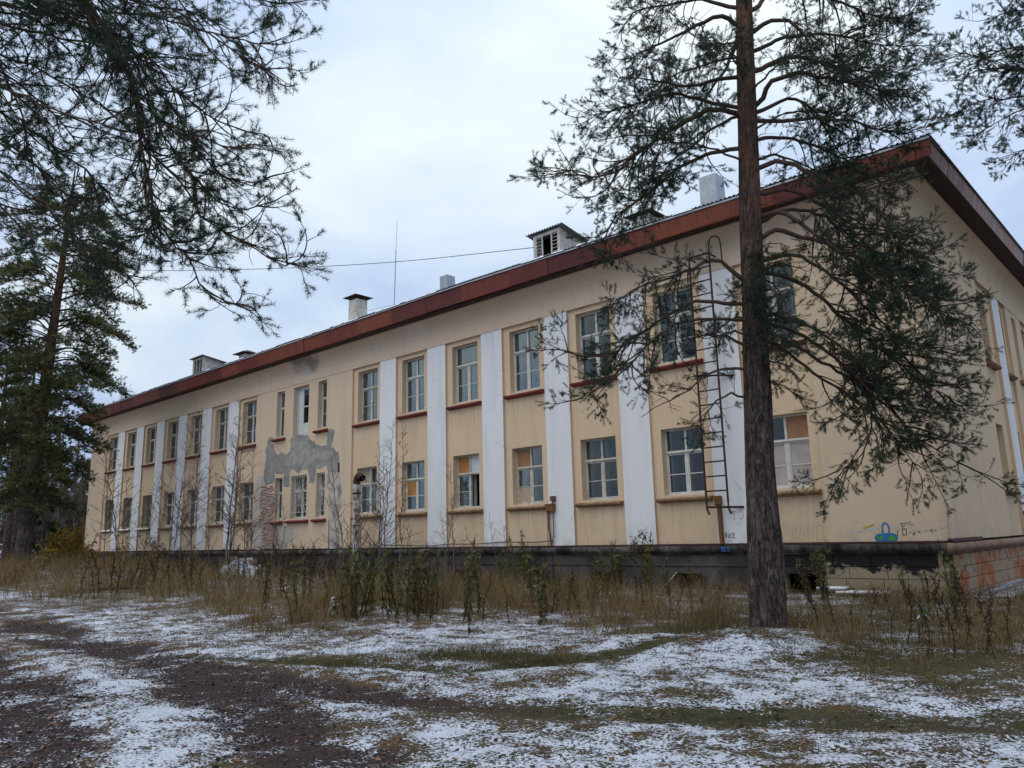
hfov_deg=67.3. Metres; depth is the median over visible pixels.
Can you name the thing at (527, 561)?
weed plant
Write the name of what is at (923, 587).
weed plant
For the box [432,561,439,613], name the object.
weed plant
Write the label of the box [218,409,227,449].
window
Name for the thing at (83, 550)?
yellow shrub
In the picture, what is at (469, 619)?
weed plant
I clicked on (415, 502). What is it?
window
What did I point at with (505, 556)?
weed plant
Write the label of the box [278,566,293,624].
weed plant
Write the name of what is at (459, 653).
tussock grass
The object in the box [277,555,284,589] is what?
weed plant
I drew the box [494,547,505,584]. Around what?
weed plant
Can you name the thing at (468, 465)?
window
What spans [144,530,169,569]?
yellow shrub
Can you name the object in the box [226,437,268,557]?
birch sapling
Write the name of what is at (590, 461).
window
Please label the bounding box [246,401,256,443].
window
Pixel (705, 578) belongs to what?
weed plant
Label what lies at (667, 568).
weed plant
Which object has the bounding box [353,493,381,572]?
birch sapling
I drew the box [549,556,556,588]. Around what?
weed plant
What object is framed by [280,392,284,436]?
window
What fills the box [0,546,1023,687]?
dry grass
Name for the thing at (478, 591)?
weed plant
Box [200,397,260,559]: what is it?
birch sapling
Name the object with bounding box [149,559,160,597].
weed plant
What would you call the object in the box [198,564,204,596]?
weed plant
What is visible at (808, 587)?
weed plant
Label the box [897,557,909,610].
weed plant
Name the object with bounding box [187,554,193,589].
weed plant
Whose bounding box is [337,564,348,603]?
weed plant
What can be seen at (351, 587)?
weed plant
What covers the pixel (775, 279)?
window
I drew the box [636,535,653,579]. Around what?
weed plant
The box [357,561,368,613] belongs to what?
weed plant
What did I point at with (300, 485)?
window
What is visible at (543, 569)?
weed plant
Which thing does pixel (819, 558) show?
weed plant
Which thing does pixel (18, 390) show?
pine tree
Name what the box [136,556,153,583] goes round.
weed plant
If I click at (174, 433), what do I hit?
window
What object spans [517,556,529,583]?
weed plant
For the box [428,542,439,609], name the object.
weed plant
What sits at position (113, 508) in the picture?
birch sapling
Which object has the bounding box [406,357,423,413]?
window
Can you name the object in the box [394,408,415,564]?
birch sapling
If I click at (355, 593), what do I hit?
weed plant
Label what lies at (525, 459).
window
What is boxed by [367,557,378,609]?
weed plant
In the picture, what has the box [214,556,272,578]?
rubble heap
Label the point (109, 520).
window
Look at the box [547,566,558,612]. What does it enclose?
weed plant
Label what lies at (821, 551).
weed plant
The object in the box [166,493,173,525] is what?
window
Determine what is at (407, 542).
birch sapling
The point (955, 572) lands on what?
weed plant
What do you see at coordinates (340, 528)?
bare shrub
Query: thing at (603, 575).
weed plant
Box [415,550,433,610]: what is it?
weed plant
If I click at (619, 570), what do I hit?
weed plant
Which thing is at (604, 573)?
weed plant
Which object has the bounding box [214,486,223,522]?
window
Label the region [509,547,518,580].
weed plant
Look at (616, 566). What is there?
weed plant
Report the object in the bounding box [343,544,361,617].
weed plant
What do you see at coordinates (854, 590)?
weed plant
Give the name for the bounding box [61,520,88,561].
yellow shrub
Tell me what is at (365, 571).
weed plant
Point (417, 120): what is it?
sky
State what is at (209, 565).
weed plant
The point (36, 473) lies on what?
pine tree
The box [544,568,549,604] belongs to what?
weed plant
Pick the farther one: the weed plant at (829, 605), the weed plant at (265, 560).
the weed plant at (265, 560)
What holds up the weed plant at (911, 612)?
on the ground at (443, 733)
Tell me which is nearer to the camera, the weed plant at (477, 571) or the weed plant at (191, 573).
the weed plant at (477, 571)
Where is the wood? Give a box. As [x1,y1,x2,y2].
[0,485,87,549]
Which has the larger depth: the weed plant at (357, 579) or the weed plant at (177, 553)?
the weed plant at (177, 553)
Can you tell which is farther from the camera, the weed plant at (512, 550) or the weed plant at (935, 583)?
the weed plant at (512, 550)
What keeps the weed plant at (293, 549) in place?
on the ground at (443, 733)
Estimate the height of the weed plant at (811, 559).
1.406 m
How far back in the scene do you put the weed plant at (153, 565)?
23.91 m
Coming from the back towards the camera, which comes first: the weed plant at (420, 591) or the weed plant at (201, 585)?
the weed plant at (201, 585)
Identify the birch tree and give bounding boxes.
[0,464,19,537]
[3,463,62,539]
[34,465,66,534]
[46,472,88,553]
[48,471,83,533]
[59,473,87,559]
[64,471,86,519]
[69,460,87,543]
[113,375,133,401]
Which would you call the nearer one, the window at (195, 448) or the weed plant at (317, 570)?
the weed plant at (317, 570)
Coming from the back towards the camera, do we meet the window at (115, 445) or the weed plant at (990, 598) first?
the window at (115, 445)
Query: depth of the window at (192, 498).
43.04 m
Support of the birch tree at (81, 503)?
on the ground at (443, 733)
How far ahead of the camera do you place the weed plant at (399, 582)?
15.29 m
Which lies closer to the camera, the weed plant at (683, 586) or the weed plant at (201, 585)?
the weed plant at (683, 586)
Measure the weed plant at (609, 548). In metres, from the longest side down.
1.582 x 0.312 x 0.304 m
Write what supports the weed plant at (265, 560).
on the ground at (443, 733)
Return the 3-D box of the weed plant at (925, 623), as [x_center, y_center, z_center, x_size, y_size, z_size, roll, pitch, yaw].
[5.006,2.922,9.356,0.245,0.839,0.175,-11,-14,39]
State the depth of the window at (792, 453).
20.18 m
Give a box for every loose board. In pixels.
[99,587,130,590]
[816,586,849,593]
[835,590,893,596]
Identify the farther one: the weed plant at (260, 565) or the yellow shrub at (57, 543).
the yellow shrub at (57, 543)
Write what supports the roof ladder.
attached to the school building
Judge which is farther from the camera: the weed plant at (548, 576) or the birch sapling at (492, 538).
the birch sapling at (492, 538)
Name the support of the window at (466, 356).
in the school building
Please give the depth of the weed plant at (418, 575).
15.61 m
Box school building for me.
[78,133,1023,595]
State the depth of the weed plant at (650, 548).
20.19 m
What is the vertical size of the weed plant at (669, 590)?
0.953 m
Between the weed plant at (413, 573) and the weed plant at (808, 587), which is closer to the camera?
the weed plant at (808, 587)
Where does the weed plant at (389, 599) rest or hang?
on the ground at (443, 733)
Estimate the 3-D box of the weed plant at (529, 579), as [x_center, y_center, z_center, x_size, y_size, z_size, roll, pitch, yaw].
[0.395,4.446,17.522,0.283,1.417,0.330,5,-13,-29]
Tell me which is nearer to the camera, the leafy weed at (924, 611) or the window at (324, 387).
the leafy weed at (924, 611)
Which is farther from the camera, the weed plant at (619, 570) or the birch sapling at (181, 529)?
the birch sapling at (181, 529)
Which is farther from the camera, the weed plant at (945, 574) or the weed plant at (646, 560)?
the weed plant at (646, 560)
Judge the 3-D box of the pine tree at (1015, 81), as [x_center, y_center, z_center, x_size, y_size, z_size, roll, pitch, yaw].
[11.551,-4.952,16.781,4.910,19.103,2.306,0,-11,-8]
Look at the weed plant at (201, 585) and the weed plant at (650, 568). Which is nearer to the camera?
the weed plant at (650, 568)
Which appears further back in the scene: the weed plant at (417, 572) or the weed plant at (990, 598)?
the weed plant at (417, 572)
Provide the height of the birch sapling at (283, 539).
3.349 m
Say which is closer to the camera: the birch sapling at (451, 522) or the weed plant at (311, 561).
the weed plant at (311, 561)
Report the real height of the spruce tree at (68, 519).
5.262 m
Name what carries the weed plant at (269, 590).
on the ground at (443, 733)
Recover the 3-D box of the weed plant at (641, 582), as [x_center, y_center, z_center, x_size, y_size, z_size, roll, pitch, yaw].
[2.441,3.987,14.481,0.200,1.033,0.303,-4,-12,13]
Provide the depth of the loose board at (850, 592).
17.72 m
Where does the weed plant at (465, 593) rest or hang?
on the ground at (443, 733)
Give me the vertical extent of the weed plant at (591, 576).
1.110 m
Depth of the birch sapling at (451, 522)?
26.45 m
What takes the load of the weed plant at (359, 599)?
on the ground at (443, 733)
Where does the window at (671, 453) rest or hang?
in the school building
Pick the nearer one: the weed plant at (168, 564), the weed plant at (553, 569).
the weed plant at (553, 569)
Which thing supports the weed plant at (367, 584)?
on the ground at (443, 733)
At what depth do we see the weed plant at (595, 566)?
18.03 m
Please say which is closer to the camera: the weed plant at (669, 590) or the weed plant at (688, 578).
the weed plant at (669, 590)
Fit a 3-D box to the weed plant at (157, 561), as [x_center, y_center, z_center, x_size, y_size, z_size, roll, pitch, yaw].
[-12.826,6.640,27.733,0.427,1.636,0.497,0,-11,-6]
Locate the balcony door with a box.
[297,386,308,435]
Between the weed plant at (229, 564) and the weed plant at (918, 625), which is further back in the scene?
the weed plant at (229, 564)
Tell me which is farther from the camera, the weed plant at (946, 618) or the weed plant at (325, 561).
the weed plant at (325, 561)
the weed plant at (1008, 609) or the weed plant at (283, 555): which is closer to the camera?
the weed plant at (1008, 609)
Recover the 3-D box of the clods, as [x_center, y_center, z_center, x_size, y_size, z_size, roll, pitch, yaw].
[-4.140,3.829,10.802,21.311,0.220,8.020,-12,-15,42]
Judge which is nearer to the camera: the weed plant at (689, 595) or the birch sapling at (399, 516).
the weed plant at (689, 595)
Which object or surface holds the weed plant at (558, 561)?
on the ground at (443, 733)
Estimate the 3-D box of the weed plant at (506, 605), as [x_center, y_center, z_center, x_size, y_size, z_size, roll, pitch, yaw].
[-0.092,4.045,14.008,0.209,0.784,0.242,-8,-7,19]
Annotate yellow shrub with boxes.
[34,542,57,569]
[39,519,73,561]
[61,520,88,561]
[68,534,91,563]
[85,541,100,560]
[111,532,132,559]
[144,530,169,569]
[185,541,206,567]
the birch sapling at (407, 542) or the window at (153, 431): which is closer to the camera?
the birch sapling at (407, 542)
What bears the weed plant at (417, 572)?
on the ground at (443, 733)
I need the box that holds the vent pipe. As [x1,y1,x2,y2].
[352,473,364,573]
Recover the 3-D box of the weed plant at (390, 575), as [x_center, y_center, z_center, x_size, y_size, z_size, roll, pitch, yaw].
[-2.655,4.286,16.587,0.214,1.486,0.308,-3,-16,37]
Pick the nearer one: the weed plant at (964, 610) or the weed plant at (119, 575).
the weed plant at (964, 610)
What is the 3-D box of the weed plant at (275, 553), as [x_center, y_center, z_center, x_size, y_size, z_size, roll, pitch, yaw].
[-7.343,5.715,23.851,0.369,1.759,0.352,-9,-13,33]
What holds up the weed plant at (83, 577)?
on the ground at (443, 733)
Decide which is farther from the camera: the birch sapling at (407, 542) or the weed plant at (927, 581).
the birch sapling at (407, 542)
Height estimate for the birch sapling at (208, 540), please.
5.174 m
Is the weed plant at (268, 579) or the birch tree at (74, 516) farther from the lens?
the birch tree at (74, 516)
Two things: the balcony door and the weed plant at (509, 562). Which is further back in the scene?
the balcony door
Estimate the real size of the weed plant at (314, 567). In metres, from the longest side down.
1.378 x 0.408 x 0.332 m
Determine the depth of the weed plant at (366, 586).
17.55 m
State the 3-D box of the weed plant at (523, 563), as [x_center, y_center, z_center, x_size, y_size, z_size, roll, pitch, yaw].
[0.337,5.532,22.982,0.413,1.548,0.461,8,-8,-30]
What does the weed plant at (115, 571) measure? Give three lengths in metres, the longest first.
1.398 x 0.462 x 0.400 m
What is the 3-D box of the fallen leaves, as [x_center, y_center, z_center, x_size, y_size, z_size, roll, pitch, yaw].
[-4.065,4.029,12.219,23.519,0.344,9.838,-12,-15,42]
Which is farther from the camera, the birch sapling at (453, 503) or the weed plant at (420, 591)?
the birch sapling at (453, 503)
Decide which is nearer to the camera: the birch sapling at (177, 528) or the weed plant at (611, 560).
the weed plant at (611, 560)
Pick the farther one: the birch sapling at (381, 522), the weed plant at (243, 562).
the birch sapling at (381, 522)
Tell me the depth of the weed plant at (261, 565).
24.91 m
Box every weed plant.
[80,559,91,594]
[87,554,97,599]
[89,533,101,592]
[109,550,117,591]
[109,553,122,592]
[115,563,122,592]
[134,566,143,592]
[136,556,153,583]
[141,561,156,594]
[149,555,155,592]
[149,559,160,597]
[150,547,163,581]
[166,552,174,596]
[174,547,180,580]
[178,553,189,594]
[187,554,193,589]
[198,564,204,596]
[205,551,214,580]
[212,554,221,594]
[224,547,231,586]
[233,544,240,576]
[234,551,243,586]
[241,559,246,591]
[253,552,259,576]
[256,549,266,585]
[257,550,267,584]
[258,546,269,584]
[260,558,271,611]
[262,557,272,609]
[266,579,271,611]
[272,539,281,591]
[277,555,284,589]
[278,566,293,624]
[282,544,288,575]
[284,542,296,589]
[287,555,300,620]
[291,559,303,597]
[298,540,308,602]
[302,540,319,582]
[307,550,316,596]
[307,552,318,598]
[310,547,316,574]
[314,556,328,595]
[318,551,332,612]
[327,544,340,581]
[329,553,338,584]
[333,562,338,585]
[336,556,348,619]
[337,546,357,617]
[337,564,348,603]
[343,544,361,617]
[344,540,363,618]
[346,545,363,610]
[350,556,362,611]
[351,558,363,598]
[353,576,368,620]
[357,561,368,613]
[358,544,380,617]
[359,540,375,615]
[364,559,376,607]
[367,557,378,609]
[368,552,380,612]
[374,545,394,612]
[376,558,390,618]
[379,549,395,611]
[383,558,390,607]
[384,553,395,608]
[385,557,396,610]
[389,571,395,605]
[391,549,407,618]
[391,554,409,605]
[393,570,405,614]
[393,590,403,623]
[403,552,416,605]
[403,577,415,620]
[404,571,413,614]
[406,559,413,605]
[409,550,417,612]
[409,554,420,615]
[411,567,421,619]
[413,551,423,615]
[415,549,425,599]
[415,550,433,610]
[419,551,433,613]
[421,544,429,605]
[423,556,435,619]
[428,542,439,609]
[428,573,436,613]
[429,577,437,614]
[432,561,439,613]
[458,548,472,616]
[462,539,477,615]
[462,578,469,621]
[463,534,482,614]
[463,551,475,635]
[470,547,485,609]
[473,565,480,615]
[482,571,492,619]
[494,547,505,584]
[501,548,507,584]
[502,584,509,623]
[505,532,512,579]
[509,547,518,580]
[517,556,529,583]
[518,543,527,587]
[519,530,525,575]
[523,544,531,578]
[524,547,536,602]
[528,553,534,589]
[530,560,544,625]
[537,556,548,620]
[539,555,547,612]
[540,573,550,615]
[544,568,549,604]
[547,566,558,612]
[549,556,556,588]
[555,558,563,589]
[561,573,578,618]
[564,567,579,616]
[566,571,581,621]
[590,560,597,601]
[592,555,600,600]
[597,545,609,588]
[599,557,606,603]
[605,553,612,592]
[606,552,613,596]
[607,540,614,584]
[609,539,624,593]
[612,550,621,588]
[615,549,623,584]
[616,555,623,598]
[623,540,645,578]
[629,527,649,591]
[635,567,646,616]
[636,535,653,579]
[641,530,653,588]
[642,544,650,597]
[645,551,654,598]
[646,531,655,590]
[662,551,670,593]
[664,583,674,623]
[672,572,689,619]
[683,573,694,603]
[684,580,696,617]
[688,555,695,590]
[700,572,707,610]
[715,565,723,605]
[794,556,811,604]
[795,564,820,630]
[799,561,810,611]
[801,563,813,607]
[807,545,824,593]
[813,551,830,595]
[816,546,827,606]
[819,540,831,610]
[822,584,837,630]
[845,582,857,628]
[867,582,882,632]
[881,584,897,635]
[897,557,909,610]
[897,564,915,608]
[901,575,918,642]
[905,586,922,645]
[908,591,934,654]
[917,567,931,615]
[921,565,930,611]
[923,575,959,656]
[927,563,952,638]
[929,582,946,646]
[935,539,961,628]
[943,554,961,620]
[945,551,963,630]
[945,566,979,646]
[948,552,963,630]
[952,574,972,644]
[968,585,994,654]
[977,593,994,658]
[984,582,998,644]
[1001,589,1016,646]
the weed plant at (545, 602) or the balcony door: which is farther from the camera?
the balcony door
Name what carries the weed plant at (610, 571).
on the ground at (443, 733)
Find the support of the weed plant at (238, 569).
on the ground at (443, 733)
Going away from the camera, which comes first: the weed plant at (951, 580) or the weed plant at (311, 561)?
the weed plant at (951, 580)
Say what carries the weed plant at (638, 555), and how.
on the ground at (443, 733)
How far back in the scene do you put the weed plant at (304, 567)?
17.18 m
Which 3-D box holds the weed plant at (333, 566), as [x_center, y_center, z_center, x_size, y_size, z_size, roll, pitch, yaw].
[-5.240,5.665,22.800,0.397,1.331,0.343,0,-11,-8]
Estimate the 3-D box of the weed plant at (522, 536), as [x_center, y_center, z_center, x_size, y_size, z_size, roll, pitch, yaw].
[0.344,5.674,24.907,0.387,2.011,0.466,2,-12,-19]
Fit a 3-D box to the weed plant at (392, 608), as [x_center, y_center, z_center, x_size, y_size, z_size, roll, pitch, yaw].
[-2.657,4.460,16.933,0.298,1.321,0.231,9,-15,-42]
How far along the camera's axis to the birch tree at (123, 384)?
88.89 m
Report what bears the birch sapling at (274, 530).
on the ground at (443, 733)
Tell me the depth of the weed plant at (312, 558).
25.06 m
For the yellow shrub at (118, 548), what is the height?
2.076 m
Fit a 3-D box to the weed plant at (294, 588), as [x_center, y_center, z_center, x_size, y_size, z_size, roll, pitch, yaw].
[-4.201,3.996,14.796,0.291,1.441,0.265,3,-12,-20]
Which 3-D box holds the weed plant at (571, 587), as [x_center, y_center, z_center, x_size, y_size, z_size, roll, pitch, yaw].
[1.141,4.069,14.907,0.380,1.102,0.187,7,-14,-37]
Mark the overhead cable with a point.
(342, 265)
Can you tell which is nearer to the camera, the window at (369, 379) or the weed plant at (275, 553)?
the weed plant at (275, 553)
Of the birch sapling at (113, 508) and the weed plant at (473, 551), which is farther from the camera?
the birch sapling at (113, 508)
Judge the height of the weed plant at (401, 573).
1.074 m
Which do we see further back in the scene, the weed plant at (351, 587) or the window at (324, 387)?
the window at (324, 387)
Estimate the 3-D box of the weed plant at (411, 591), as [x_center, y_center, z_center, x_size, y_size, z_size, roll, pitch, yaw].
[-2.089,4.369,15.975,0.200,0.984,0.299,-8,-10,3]
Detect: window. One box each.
[104,500,113,529]
[111,438,117,470]
[122,498,131,528]
[129,432,136,466]
[142,495,151,527]
[149,427,156,462]
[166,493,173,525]
[170,421,178,458]
[189,490,197,524]
[193,415,201,454]
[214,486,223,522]
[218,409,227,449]
[242,482,253,521]
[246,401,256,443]
[277,478,281,519]
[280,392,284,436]
[291,475,306,518]
[316,473,324,516]
[321,381,326,427]
[360,467,376,513]
[362,369,377,421]
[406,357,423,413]
[406,461,423,510]
[456,343,477,403]
[457,454,479,507]
[513,327,539,391]
[516,446,543,504]
[579,310,611,379]
[584,437,617,499]
[656,287,694,363]
[664,426,705,494]
[765,260,798,341]
[773,413,812,488]
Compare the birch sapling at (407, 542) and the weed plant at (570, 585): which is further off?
the birch sapling at (407, 542)
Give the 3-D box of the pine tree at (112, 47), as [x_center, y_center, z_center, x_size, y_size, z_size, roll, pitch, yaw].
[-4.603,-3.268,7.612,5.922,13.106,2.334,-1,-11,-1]
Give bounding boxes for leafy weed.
[330,596,339,616]
[916,604,930,631]
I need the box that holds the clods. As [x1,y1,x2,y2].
[0,604,1022,767]
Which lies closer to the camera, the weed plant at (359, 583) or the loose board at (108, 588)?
the weed plant at (359, 583)
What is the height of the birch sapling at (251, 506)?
5.924 m
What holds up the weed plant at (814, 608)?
on the ground at (443, 733)
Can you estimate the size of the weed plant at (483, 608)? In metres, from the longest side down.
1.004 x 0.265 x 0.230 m
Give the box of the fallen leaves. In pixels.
[2,597,1023,767]
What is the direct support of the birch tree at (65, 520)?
on the ground at (443, 733)
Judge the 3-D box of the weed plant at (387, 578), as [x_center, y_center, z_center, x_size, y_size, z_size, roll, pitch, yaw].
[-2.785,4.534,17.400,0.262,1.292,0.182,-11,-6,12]
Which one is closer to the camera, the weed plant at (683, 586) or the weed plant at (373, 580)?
the weed plant at (683, 586)
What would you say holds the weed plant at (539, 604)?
on the ground at (443, 733)
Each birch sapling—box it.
[85,453,131,555]
[91,414,148,552]
[127,466,165,561]
[135,451,177,556]
[147,419,205,564]
[167,411,222,566]
[175,481,198,561]
[195,466,223,561]
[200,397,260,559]
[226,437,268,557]
[235,445,269,558]
[257,491,284,571]
[268,504,296,564]
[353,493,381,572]
[354,421,421,577]
[393,503,423,578]
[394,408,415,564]
[435,486,464,581]
[441,464,461,569]
[454,527,472,578]
[482,512,507,571]
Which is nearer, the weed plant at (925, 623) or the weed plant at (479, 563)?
the weed plant at (925, 623)
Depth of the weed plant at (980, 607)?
9.07 m
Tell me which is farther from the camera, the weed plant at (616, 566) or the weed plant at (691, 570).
the weed plant at (691, 570)
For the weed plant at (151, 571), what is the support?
on the ground at (443, 733)
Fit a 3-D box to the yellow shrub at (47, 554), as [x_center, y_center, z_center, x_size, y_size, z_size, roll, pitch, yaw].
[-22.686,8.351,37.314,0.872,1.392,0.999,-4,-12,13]
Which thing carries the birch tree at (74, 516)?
on the ground at (443, 733)
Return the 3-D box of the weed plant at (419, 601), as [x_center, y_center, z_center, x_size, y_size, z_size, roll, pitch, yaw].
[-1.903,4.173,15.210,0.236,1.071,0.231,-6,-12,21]
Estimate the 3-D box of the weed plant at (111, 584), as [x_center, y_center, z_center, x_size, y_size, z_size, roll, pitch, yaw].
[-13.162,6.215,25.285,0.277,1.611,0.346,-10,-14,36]
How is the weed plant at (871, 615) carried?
on the ground at (443, 733)
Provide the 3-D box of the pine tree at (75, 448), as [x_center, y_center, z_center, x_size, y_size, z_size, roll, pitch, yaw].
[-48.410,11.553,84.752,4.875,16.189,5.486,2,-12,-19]
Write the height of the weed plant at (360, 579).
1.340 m
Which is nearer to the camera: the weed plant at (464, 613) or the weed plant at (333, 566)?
the weed plant at (464, 613)
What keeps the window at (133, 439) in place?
in the school building
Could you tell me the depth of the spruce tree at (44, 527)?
57.00 m
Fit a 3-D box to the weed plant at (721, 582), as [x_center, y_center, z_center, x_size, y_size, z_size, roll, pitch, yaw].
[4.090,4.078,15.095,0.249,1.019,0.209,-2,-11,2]
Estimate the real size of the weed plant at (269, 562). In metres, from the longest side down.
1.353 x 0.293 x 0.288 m
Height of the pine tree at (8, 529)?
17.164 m
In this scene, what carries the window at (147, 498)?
in the school building
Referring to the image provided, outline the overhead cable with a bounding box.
[49,247,533,270]
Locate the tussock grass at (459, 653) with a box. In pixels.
[289,619,1016,694]
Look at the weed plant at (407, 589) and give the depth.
17.11 m
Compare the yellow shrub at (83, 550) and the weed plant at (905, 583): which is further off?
the yellow shrub at (83, 550)
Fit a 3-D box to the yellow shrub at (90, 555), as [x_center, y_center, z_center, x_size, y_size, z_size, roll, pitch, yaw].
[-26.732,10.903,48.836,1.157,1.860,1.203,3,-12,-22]
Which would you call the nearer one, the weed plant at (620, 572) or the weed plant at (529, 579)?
the weed plant at (529, 579)
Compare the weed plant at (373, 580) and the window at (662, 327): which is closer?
the weed plant at (373, 580)
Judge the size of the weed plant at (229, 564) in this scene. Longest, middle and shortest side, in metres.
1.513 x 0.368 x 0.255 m
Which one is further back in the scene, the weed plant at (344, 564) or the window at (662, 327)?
the window at (662, 327)
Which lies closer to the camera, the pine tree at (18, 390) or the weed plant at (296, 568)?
the weed plant at (296, 568)
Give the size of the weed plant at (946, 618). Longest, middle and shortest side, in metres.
1.040 x 0.322 x 0.216 m
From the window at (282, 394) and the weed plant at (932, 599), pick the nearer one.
the weed plant at (932, 599)
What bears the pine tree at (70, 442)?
on the ground at (443, 733)
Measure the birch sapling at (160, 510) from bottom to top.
6.213 m
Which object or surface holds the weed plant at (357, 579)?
on the ground at (443, 733)
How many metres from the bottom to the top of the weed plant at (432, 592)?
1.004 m
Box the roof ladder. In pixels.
[688,235,743,514]
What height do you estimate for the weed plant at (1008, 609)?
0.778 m
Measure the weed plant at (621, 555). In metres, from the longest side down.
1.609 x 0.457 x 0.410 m
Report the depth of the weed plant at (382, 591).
15.22 m
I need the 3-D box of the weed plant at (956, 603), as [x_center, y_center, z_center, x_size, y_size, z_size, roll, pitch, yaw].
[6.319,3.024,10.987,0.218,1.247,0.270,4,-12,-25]
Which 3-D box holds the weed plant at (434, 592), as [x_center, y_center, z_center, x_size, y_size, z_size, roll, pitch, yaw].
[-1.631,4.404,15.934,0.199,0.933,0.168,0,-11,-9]
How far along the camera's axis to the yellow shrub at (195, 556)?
36.38 m
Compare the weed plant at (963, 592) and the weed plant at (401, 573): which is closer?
the weed plant at (963, 592)
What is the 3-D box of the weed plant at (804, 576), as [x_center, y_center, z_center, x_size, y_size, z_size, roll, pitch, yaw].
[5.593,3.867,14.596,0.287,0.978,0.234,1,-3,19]
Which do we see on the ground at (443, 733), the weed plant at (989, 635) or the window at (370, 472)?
the weed plant at (989, 635)
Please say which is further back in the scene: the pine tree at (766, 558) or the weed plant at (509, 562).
the weed plant at (509, 562)
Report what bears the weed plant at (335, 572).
on the ground at (443, 733)
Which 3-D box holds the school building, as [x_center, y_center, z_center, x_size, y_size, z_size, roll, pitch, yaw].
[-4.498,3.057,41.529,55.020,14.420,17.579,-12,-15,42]
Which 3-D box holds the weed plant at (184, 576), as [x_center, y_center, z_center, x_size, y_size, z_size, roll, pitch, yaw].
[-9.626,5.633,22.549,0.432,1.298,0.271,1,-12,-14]
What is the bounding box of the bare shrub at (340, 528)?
[317,452,376,578]
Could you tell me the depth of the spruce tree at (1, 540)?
83.50 m
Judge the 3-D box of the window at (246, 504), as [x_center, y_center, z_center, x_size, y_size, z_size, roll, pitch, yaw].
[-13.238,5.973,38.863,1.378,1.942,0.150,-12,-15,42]
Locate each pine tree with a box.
[0,0,333,340]
[0,168,151,566]
[0,332,60,561]
[0,335,37,462]
[1,334,63,555]
[44,435,85,523]
[50,417,91,533]
[506,0,1023,627]
[919,0,1023,181]
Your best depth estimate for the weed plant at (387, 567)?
16.46 m
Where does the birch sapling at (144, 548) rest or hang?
on the ground at (443, 733)
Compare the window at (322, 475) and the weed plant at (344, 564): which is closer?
the weed plant at (344, 564)
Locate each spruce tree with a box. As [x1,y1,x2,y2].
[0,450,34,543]
[31,480,65,562]
[35,409,81,555]
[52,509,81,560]
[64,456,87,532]
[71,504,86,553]
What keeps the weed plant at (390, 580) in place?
on the ground at (443, 733)
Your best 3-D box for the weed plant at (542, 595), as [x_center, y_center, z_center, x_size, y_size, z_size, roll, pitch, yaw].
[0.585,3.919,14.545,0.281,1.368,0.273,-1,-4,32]
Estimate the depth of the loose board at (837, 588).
18.06 m
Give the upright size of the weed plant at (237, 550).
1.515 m
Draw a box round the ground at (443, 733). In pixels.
[0,556,1023,767]
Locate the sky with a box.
[0,0,1023,519]
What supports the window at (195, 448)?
in the school building
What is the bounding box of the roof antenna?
[371,232,396,309]
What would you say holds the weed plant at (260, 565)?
on the ground at (443, 733)
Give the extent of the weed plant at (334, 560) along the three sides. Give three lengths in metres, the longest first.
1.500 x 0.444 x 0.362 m
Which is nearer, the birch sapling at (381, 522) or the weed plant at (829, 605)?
the weed plant at (829, 605)
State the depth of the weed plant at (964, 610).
9.40 m
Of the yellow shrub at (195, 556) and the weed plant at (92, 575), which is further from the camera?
the yellow shrub at (195, 556)
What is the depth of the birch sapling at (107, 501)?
42.92 m
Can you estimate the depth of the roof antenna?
35.77 m
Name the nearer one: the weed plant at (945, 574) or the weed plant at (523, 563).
the weed plant at (945, 574)
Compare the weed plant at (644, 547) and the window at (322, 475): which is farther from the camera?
the window at (322, 475)
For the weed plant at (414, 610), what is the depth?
15.86 m
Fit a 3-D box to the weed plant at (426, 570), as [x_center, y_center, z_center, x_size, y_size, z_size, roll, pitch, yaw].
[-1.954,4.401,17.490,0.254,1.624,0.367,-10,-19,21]
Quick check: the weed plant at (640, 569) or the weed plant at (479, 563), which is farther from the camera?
the weed plant at (640, 569)
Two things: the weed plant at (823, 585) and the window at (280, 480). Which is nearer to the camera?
the weed plant at (823, 585)
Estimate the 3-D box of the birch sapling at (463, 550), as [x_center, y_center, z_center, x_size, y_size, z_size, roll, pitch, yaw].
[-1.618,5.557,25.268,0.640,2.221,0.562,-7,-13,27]
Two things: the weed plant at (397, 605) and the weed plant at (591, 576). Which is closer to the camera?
the weed plant at (397, 605)
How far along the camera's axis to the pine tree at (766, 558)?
12.18 m
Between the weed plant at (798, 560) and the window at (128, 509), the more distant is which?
the window at (128, 509)
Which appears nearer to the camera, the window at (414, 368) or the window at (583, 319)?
the window at (583, 319)
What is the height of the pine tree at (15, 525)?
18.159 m
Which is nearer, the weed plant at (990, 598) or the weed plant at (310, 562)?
the weed plant at (990, 598)
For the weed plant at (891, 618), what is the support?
on the ground at (443, 733)
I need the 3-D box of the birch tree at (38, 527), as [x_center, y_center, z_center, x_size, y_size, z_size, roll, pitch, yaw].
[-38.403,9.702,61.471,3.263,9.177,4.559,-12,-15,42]
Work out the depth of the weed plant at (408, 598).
14.93 m
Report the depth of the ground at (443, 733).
7.65 m

